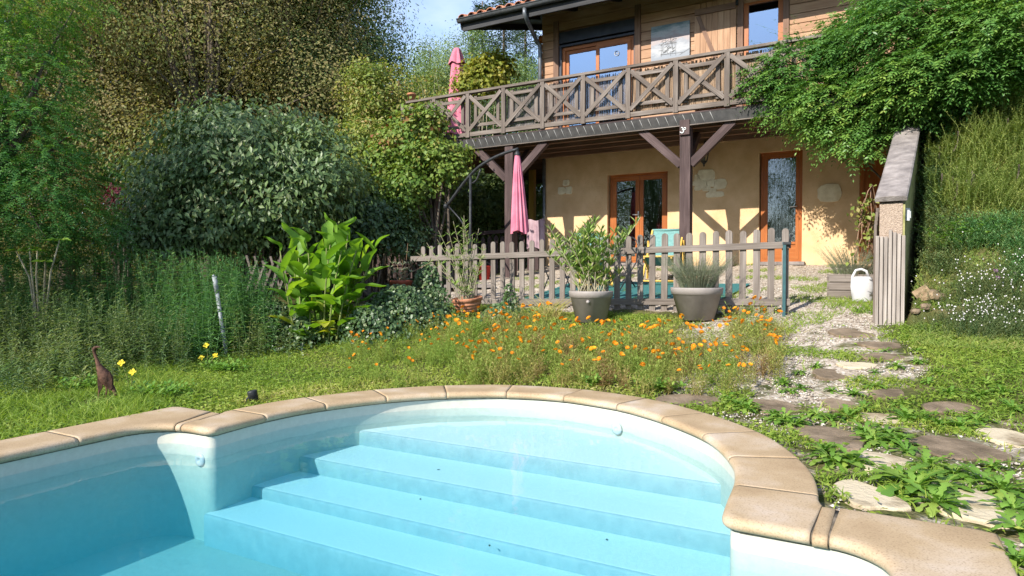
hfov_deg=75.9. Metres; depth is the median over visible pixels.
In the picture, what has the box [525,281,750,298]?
outdoor rug
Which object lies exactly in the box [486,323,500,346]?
cosmos plant
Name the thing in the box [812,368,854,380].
stepping stone
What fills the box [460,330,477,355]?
cosmos plant
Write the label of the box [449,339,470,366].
cosmos plant
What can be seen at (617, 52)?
sliding window
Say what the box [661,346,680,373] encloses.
cosmos plant
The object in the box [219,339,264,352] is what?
leafy weed
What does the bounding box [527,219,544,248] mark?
draped cloth
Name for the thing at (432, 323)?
cosmos plant
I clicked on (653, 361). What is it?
cosmos plant
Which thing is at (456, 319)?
cosmos plant
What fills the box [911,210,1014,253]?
leafy weed
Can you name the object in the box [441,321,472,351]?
cosmos plant
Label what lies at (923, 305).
stone
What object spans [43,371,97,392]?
leafy weed
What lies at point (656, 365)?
cosmos plant
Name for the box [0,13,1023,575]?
ground
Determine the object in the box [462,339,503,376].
cosmos plant
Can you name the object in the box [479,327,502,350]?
cosmos plant
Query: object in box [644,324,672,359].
cosmos plant
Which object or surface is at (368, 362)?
cosmos plant
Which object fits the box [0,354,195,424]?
tall grass
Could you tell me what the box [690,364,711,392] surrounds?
cosmos plant
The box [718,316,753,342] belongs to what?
cosmos plant
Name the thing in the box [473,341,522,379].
cosmos plant
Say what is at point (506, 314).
cosmos plant
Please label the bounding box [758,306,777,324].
cosmos plant
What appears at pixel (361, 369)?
cosmos plant
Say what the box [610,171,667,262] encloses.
french door
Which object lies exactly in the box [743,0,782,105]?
upper window
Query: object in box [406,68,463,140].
climbing rose
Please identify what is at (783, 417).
dandelion
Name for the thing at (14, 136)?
robinia tree
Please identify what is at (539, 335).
cosmos plant
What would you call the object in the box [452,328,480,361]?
cosmos plant
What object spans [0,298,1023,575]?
lawn grass
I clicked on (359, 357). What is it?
cosmos plant
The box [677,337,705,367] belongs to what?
cosmos plant
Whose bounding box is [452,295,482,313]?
plant pot
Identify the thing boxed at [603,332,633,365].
cosmos plant
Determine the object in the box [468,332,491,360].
cosmos plant
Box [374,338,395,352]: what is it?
cosmos plant
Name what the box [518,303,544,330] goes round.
cosmos plant
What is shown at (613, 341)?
cosmos plant
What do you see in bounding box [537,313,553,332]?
cosmos plant
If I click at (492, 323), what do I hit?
cosmos plant
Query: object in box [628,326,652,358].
cosmos plant
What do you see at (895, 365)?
dandelion
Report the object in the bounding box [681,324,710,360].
cosmos plant
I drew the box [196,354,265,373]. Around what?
leafy weed
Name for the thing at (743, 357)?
cosmos plant
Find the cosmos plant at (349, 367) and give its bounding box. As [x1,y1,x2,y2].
[335,366,359,389]
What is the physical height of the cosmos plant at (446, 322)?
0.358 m
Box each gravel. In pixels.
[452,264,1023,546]
[453,262,890,333]
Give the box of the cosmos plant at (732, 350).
[723,349,745,377]
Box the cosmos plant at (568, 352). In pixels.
[557,338,581,363]
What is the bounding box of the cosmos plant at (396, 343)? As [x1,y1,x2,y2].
[388,329,408,349]
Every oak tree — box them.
[0,0,157,289]
[0,0,254,294]
[0,0,297,288]
[8,0,410,292]
[110,0,436,292]
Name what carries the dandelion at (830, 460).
on the ground at (836, 385)
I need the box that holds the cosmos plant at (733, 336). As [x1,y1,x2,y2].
[717,334,744,361]
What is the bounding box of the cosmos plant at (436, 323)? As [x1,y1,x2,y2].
[426,312,440,331]
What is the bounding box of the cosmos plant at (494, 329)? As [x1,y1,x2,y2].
[483,327,517,361]
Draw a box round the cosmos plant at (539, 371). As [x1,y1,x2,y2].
[530,359,547,379]
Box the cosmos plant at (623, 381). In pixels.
[613,364,631,390]
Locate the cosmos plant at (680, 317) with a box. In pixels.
[671,313,704,351]
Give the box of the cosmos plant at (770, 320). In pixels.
[740,317,772,350]
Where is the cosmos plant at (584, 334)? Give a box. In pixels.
[575,320,595,346]
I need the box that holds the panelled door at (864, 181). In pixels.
[859,142,887,260]
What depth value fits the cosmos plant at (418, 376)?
6.00 m
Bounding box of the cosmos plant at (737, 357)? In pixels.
[710,356,739,389]
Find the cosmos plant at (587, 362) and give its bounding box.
[574,346,601,375]
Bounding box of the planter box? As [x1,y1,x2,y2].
[827,274,872,298]
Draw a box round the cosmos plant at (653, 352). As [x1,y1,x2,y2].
[637,347,674,381]
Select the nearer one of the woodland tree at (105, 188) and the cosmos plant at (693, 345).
the cosmos plant at (693, 345)
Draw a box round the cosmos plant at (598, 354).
[593,345,615,371]
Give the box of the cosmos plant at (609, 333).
[595,331,629,365]
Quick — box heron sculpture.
[92,346,116,399]
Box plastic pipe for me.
[212,274,227,354]
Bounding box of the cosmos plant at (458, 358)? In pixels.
[450,342,480,372]
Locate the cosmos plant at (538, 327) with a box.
[527,314,555,344]
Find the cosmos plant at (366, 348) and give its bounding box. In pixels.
[359,341,373,357]
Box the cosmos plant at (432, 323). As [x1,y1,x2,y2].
[424,314,438,334]
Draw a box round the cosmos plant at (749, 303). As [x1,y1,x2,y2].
[719,296,756,331]
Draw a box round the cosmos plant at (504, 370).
[495,357,517,382]
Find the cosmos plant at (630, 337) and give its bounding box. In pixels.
[623,325,650,350]
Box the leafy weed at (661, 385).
[625,375,692,393]
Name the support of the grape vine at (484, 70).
on the house
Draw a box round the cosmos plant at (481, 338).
[471,331,494,352]
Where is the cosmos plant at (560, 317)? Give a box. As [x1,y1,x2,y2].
[529,316,563,350]
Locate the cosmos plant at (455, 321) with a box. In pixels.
[444,310,466,335]
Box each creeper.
[407,283,528,328]
[845,184,878,265]
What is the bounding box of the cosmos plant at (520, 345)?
[510,336,542,376]
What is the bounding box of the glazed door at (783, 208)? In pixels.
[760,150,802,261]
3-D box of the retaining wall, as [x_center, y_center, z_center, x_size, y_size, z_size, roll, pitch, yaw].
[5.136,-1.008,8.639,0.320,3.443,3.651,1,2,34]
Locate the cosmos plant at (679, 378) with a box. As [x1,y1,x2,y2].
[659,350,687,388]
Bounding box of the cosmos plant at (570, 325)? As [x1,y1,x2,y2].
[558,324,577,343]
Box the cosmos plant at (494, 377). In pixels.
[476,349,513,384]
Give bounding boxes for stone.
[655,394,723,406]
[751,399,801,414]
[786,425,864,452]
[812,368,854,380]
[822,398,859,410]
[828,328,875,337]
[833,479,911,511]
[836,362,877,369]
[843,451,916,472]
[855,341,901,349]
[859,353,904,361]
[860,412,911,424]
[869,389,907,400]
[910,308,920,313]
[910,435,1011,461]
[919,489,1020,530]
[920,303,931,309]
[921,401,979,414]
[937,292,945,299]
[974,428,1023,447]
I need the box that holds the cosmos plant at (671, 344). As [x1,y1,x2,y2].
[650,342,674,380]
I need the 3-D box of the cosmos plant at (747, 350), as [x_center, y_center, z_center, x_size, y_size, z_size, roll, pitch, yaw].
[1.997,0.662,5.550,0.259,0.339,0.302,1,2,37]
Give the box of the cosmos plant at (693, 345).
[677,343,708,381]
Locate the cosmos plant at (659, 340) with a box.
[648,322,673,350]
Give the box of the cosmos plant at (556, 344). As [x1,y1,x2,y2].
[544,326,571,361]
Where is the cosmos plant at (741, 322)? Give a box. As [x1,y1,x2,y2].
[722,319,754,358]
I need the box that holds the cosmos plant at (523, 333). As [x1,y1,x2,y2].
[514,324,528,342]
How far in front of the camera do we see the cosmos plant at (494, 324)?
7.04 m
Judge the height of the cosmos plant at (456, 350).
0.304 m
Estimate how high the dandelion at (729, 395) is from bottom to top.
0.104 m
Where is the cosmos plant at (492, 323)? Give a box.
[477,310,502,337]
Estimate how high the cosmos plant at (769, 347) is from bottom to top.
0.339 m
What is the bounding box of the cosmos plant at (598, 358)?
[573,356,602,386]
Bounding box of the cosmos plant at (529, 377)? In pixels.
[509,358,537,385]
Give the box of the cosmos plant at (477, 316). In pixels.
[466,315,489,339]
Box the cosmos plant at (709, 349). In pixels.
[696,348,719,370]
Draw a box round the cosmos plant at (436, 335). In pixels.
[426,327,443,346]
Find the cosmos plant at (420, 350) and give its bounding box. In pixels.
[407,338,428,361]
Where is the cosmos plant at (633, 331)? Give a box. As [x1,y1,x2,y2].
[625,320,658,345]
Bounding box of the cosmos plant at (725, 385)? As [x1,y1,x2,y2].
[710,362,740,394]
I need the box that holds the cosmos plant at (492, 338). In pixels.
[471,337,498,367]
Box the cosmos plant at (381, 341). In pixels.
[376,331,395,357]
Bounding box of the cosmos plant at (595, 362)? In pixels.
[585,350,604,374]
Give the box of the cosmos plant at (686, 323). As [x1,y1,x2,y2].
[685,322,708,350]
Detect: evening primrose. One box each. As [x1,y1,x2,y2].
[117,359,135,387]
[198,343,217,365]
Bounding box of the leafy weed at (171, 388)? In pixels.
[126,378,197,397]
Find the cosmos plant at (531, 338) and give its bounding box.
[524,325,540,351]
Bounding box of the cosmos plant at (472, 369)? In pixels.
[456,350,489,383]
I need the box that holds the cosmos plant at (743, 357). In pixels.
[735,348,752,367]
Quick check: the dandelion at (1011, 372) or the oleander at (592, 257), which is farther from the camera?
the oleander at (592, 257)
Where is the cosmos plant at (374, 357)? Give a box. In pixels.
[370,346,381,362]
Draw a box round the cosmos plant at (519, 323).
[491,316,525,350]
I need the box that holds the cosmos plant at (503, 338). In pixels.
[495,329,515,349]
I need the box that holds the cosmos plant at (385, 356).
[376,339,394,362]
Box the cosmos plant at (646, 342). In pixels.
[634,328,660,357]
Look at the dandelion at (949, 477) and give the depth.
3.18 m
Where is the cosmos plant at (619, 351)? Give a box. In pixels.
[613,342,635,375]
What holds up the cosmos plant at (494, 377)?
on the ground at (836, 385)
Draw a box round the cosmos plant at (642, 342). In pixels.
[627,323,655,361]
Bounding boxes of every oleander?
[417,217,487,299]
[544,215,640,290]
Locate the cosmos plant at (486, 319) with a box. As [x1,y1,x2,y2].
[480,310,492,329]
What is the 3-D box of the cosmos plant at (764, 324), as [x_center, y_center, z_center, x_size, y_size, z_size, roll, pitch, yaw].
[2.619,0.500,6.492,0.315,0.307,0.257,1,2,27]
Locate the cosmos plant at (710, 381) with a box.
[694,353,720,387]
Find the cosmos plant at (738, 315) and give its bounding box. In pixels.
[728,307,749,326]
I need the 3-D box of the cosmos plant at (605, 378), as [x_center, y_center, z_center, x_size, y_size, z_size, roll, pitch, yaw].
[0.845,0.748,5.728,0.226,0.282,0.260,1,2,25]
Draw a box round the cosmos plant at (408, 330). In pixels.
[402,319,416,338]
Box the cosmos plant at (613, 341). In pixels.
[602,339,634,374]
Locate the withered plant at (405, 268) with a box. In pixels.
[386,245,429,279]
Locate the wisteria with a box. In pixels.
[717,0,1023,182]
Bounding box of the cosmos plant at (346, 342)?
[340,335,355,348]
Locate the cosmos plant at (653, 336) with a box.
[643,324,661,349]
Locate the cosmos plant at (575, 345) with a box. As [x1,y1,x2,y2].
[561,329,580,357]
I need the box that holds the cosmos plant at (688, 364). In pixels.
[676,349,700,376]
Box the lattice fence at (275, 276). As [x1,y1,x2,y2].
[246,255,306,292]
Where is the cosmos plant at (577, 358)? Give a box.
[568,352,590,378]
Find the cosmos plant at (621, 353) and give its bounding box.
[593,352,630,380]
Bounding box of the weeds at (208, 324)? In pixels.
[0,247,284,361]
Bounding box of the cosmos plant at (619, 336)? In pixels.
[595,319,625,348]
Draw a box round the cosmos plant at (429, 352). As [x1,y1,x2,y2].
[420,338,439,362]
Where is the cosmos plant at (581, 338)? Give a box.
[565,336,593,363]
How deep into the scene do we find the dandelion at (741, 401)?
5.03 m
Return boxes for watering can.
[850,268,872,301]
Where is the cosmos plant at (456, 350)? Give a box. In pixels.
[441,338,473,361]
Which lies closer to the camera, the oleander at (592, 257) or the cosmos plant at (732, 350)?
the cosmos plant at (732, 350)
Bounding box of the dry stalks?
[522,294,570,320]
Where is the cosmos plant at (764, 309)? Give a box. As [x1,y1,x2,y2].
[751,308,777,335]
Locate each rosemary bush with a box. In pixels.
[916,108,1001,206]
[927,76,1023,217]
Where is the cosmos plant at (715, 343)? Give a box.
[689,341,732,380]
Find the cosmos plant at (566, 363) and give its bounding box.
[549,348,572,381]
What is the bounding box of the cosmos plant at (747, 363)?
[732,349,754,373]
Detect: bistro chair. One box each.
[544,241,569,288]
[609,236,636,289]
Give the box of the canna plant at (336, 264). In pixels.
[262,212,389,346]
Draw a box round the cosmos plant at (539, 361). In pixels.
[528,349,554,372]
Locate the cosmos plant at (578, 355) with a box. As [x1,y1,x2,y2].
[559,340,588,372]
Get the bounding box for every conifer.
[461,0,514,132]
[486,0,527,110]
[500,0,541,133]
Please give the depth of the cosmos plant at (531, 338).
7.08 m
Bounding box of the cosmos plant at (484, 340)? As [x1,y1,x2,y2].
[465,339,496,377]
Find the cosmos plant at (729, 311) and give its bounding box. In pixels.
[722,307,749,333]
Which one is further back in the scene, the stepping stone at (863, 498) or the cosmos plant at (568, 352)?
the cosmos plant at (568, 352)
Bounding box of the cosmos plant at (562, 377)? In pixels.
[549,363,572,386]
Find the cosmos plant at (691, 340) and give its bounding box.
[672,324,703,354]
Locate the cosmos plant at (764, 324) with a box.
[763,323,790,350]
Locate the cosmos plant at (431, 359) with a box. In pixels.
[425,348,440,366]
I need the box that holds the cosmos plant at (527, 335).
[516,325,535,348]
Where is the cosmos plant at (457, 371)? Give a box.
[448,353,471,378]
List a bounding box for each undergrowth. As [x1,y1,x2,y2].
[907,199,978,277]
[913,120,963,213]
[935,206,1023,249]
[994,235,1023,285]
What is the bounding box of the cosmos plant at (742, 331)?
[732,317,760,347]
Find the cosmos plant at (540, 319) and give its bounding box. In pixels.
[528,309,547,328]
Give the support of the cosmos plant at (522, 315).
on the ground at (836, 385)
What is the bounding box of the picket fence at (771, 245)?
[411,228,790,314]
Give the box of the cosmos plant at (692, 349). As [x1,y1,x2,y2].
[685,347,700,372]
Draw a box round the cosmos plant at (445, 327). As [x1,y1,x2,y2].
[437,326,455,353]
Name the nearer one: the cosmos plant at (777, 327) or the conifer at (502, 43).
the cosmos plant at (777, 327)
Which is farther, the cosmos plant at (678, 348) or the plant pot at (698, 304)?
the plant pot at (698, 304)
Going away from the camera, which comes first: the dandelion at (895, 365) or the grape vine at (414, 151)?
the dandelion at (895, 365)
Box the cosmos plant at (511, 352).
[495,347,517,377]
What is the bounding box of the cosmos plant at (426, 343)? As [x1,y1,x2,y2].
[417,334,435,350]
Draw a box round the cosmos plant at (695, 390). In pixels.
[682,367,705,394]
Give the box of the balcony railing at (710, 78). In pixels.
[631,49,779,117]
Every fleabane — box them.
[907,253,1014,334]
[915,270,1023,339]
[933,231,1023,336]
[936,265,1023,342]
[955,241,1023,335]
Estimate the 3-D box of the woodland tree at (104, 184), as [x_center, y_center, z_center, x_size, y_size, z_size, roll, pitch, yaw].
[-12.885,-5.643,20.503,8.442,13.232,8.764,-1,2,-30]
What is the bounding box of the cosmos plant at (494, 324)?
[473,323,509,356]
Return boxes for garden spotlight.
[246,389,258,404]
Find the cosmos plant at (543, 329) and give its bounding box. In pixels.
[532,319,554,339]
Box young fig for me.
[5,238,71,330]
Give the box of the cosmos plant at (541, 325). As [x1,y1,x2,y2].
[535,315,548,333]
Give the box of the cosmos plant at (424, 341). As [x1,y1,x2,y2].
[417,333,432,347]
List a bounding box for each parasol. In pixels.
[443,147,528,287]
[445,48,465,139]
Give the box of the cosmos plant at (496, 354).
[490,341,505,369]
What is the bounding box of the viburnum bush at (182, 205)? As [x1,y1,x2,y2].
[89,86,385,306]
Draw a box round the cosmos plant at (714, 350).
[706,342,725,362]
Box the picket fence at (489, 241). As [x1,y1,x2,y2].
[376,229,538,277]
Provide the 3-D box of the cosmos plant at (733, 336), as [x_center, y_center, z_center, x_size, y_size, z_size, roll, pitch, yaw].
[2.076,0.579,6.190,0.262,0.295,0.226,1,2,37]
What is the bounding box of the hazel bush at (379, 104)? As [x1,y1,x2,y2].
[320,50,437,291]
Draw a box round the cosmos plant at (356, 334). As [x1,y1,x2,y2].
[349,331,373,354]
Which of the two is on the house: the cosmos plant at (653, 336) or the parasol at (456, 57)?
the parasol at (456, 57)
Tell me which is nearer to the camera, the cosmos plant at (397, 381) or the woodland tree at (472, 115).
the cosmos plant at (397, 381)
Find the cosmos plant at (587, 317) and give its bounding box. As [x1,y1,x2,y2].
[569,316,603,354]
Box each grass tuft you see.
[815,297,871,310]
[832,301,872,316]
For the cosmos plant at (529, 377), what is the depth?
5.92 m
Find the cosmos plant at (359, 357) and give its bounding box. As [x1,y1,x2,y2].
[355,342,366,361]
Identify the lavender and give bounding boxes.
[656,253,737,287]
[814,245,872,277]
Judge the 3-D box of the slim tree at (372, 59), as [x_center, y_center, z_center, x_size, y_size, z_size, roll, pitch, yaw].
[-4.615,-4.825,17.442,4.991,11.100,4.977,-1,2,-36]
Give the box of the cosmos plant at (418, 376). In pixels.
[406,356,438,385]
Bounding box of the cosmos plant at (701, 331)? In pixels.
[698,330,729,357]
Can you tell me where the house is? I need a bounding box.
[401,0,935,277]
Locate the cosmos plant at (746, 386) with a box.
[727,362,755,394]
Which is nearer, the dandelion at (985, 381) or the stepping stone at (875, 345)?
the dandelion at (985, 381)
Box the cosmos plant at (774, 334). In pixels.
[749,333,786,361]
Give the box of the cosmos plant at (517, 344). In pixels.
[505,331,531,361]
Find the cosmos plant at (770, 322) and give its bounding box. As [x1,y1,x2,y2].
[758,311,780,334]
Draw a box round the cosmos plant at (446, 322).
[439,321,463,349]
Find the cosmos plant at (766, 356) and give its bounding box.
[759,347,783,372]
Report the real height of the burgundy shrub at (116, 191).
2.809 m
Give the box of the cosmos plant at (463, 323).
[454,315,469,335]
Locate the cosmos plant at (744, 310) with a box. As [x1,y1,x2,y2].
[742,309,757,336]
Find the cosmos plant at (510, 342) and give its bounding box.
[496,320,542,356]
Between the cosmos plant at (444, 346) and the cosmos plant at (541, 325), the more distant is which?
the cosmos plant at (541, 325)
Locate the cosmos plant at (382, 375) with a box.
[365,362,393,383]
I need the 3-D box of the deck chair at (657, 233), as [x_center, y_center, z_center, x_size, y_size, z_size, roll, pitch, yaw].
[2.583,-0.572,11.230,0.648,0.953,1.183,1,2,21]
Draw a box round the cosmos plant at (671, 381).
[661,368,681,394]
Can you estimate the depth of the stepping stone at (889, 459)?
3.61 m
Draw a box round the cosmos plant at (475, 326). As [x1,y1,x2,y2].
[461,315,491,337]
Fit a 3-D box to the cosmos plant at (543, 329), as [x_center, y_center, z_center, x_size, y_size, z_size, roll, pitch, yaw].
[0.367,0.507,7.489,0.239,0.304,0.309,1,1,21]
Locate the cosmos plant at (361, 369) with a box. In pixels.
[352,352,377,381]
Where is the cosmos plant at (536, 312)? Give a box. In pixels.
[524,311,542,332]
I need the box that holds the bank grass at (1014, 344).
[907,2,1023,354]
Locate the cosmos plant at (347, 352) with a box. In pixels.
[342,340,359,360]
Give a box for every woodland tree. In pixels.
[2,0,201,277]
[35,0,231,273]
[144,0,309,276]
[201,0,431,287]
[357,91,430,279]
[386,39,480,258]
[393,30,494,266]
[435,42,540,269]
[451,37,541,270]
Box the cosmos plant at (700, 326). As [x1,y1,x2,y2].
[689,325,713,354]
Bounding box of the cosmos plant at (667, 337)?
[659,326,674,347]
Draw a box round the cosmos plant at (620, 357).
[610,342,639,368]
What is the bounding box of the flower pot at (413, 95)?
[407,92,415,100]
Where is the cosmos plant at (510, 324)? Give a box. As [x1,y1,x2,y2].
[501,313,520,336]
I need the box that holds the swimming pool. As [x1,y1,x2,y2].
[0,385,1017,575]
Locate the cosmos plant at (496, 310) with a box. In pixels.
[473,309,497,336]
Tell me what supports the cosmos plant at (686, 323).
on the ground at (836, 385)
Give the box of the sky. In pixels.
[17,0,542,212]
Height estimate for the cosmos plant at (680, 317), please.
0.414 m
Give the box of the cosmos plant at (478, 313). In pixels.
[470,312,491,330]
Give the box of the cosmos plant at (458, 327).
[447,315,466,341]
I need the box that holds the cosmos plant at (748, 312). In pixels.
[743,311,763,339]
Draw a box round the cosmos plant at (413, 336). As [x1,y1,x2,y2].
[410,321,434,343]
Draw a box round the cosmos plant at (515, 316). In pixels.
[505,305,525,329]
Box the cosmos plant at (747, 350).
[734,345,767,383]
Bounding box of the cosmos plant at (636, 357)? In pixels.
[626,344,648,369]
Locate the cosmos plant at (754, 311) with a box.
[745,295,775,326]
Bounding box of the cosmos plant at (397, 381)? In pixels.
[386,368,414,387]
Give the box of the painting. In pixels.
[651,20,690,60]
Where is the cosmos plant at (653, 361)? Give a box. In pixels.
[647,352,663,374]
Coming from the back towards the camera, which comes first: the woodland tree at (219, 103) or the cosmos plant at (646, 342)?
the woodland tree at (219, 103)
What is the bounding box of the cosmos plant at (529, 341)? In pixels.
[511,340,531,371]
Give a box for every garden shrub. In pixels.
[391,166,497,264]
[445,167,541,264]
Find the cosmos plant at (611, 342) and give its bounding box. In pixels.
[602,332,621,351]
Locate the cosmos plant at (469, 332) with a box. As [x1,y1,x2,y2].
[459,320,477,342]
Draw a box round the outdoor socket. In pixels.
[906,208,910,221]
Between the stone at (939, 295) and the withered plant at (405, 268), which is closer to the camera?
the stone at (939, 295)
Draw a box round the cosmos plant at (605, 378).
[595,360,621,390]
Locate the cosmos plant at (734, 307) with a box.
[719,306,745,338]
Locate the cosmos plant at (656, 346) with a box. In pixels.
[643,342,661,366]
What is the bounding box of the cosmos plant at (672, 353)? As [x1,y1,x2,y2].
[659,335,687,363]
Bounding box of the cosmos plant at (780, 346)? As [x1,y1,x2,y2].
[768,333,793,359]
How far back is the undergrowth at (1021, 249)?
6.90 m
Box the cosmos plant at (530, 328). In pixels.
[520,316,535,336]
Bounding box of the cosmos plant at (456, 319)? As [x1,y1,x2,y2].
[442,318,475,347]
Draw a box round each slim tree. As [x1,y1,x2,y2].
[236,0,408,252]
[241,0,428,285]
[402,30,449,101]
[425,12,522,138]
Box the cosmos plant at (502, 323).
[493,314,508,334]
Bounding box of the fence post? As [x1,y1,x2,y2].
[782,235,791,316]
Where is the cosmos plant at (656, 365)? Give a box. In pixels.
[636,356,664,392]
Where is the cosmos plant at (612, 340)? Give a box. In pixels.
[604,329,626,356]
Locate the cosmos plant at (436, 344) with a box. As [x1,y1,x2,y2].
[429,333,444,352]
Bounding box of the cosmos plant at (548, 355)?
[535,335,560,367]
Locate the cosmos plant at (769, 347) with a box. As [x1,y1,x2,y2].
[762,333,796,367]
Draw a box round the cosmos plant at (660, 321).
[657,318,689,356]
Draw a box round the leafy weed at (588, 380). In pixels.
[571,370,616,385]
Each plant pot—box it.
[389,280,412,286]
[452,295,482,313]
[569,290,612,322]
[671,287,723,320]
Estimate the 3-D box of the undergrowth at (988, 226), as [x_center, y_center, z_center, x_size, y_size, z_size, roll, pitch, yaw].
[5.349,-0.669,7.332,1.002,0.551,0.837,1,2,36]
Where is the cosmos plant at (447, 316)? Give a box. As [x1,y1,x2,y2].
[433,313,456,342]
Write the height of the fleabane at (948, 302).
0.943 m
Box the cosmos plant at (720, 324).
[704,323,729,355]
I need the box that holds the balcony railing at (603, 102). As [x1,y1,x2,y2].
[508,72,624,132]
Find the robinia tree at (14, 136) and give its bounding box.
[0,0,145,284]
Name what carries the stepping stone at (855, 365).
on the ground at (836, 385)
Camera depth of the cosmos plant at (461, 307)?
8.29 m
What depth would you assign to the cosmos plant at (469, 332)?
7.72 m
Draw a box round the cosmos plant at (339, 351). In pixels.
[334,345,348,355]
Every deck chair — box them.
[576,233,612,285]
[643,229,684,281]
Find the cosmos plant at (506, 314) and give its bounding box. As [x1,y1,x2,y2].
[496,312,523,341]
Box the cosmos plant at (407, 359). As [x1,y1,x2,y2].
[399,346,418,366]
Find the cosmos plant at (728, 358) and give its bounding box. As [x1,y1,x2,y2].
[711,337,741,370]
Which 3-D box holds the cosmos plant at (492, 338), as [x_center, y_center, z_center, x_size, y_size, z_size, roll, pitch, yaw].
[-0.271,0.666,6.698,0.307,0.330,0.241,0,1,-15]
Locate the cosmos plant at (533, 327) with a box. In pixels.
[520,319,540,338]
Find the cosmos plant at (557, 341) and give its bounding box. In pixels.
[550,340,571,370]
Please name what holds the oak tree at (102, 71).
on the ground at (836, 385)
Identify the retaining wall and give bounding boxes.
[873,115,921,324]
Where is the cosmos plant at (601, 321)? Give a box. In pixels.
[585,319,612,348]
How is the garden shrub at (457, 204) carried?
on the ground at (836, 385)
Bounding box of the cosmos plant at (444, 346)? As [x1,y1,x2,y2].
[441,335,461,358]
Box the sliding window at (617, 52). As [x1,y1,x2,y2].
[559,35,633,127]
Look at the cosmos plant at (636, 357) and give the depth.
6.15 m
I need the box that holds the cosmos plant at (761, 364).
[749,347,773,377]
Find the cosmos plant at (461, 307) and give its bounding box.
[438,305,463,330]
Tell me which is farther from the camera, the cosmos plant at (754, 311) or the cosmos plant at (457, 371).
the cosmos plant at (754, 311)
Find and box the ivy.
[239,262,531,354]
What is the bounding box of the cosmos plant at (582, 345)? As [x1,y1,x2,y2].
[568,323,592,350]
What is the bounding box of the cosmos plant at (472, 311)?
[457,306,479,330]
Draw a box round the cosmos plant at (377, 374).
[368,363,386,383]
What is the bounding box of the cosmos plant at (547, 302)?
[523,301,556,326]
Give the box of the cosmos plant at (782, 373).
[765,339,798,380]
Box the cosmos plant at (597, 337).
[589,319,622,356]
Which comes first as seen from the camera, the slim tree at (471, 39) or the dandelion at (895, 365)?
the dandelion at (895, 365)
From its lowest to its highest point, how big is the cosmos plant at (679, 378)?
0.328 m
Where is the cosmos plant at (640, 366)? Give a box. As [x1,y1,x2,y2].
[628,346,655,382]
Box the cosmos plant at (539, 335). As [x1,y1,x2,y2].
[526,331,545,357]
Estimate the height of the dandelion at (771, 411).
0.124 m
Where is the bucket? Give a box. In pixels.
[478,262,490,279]
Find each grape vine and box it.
[348,94,480,285]
[445,44,520,137]
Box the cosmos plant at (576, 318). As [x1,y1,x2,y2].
[549,316,582,351]
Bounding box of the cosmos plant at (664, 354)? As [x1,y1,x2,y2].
[656,342,671,364]
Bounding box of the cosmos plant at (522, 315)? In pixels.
[517,303,535,327]
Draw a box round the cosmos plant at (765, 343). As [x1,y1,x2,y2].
[760,328,775,355]
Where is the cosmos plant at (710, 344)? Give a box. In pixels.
[702,340,727,365]
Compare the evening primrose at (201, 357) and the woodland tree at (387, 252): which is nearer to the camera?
the evening primrose at (201, 357)
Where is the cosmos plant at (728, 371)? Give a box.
[718,360,734,382]
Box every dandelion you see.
[717,392,735,400]
[721,398,757,408]
[732,399,761,414]
[759,407,810,425]
[759,410,785,422]
[771,377,796,386]
[774,415,812,427]
[778,387,799,394]
[791,369,808,375]
[794,384,812,391]
[798,407,833,420]
[799,445,864,471]
[807,361,824,369]
[807,442,842,457]
[818,413,849,426]
[823,386,842,393]
[833,404,868,421]
[834,443,884,469]
[841,387,864,396]
[842,419,886,437]
[849,426,903,449]
[852,400,873,411]
[861,380,889,389]
[864,466,960,503]
[868,369,882,374]
[870,421,911,438]
[873,463,928,490]
[874,432,921,451]
[883,360,906,369]
[883,437,922,455]
[885,407,933,422]
[886,398,913,407]
[899,410,941,422]
[901,478,974,517]
[905,448,956,475]
[906,356,929,364]
[917,377,934,384]
[921,473,974,492]
[925,418,956,431]
[926,368,952,375]
[928,461,976,479]
[937,385,959,396]
[942,416,978,434]
[951,462,1004,486]
[954,412,997,426]
[960,388,995,398]
[966,466,1023,498]
[969,376,1004,385]
[975,458,1016,474]
[978,488,1023,518]
[986,385,1019,396]
[986,511,1023,543]
[988,537,1023,565]
[993,398,1023,415]
[1000,368,1019,375]
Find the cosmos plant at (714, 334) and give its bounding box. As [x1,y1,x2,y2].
[701,319,725,349]
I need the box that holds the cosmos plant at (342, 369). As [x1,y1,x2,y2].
[336,357,354,375]
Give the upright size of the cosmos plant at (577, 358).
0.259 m
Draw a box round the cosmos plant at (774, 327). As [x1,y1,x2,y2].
[750,319,778,342]
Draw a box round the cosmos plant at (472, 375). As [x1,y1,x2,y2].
[464,354,488,384]
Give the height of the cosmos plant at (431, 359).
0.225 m
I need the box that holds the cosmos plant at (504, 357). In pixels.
[494,346,511,370]
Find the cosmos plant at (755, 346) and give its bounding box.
[736,320,768,357]
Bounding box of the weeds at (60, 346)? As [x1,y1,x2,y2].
[0,281,302,398]
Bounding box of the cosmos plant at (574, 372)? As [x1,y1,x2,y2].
[564,359,580,382]
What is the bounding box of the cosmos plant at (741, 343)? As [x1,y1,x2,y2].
[714,320,746,352]
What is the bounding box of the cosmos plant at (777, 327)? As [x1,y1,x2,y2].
[758,310,788,339]
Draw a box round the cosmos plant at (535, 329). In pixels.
[520,325,557,363]
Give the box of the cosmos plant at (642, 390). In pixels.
[623,363,656,396]
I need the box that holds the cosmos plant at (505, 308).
[501,302,534,331]
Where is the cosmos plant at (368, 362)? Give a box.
[357,348,373,369]
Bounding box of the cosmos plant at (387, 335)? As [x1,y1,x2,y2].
[380,327,396,342]
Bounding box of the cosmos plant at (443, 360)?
[432,338,459,365]
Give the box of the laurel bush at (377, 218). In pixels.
[243,159,443,301]
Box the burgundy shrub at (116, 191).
[99,181,141,313]
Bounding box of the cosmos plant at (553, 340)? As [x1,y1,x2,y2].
[543,327,565,356]

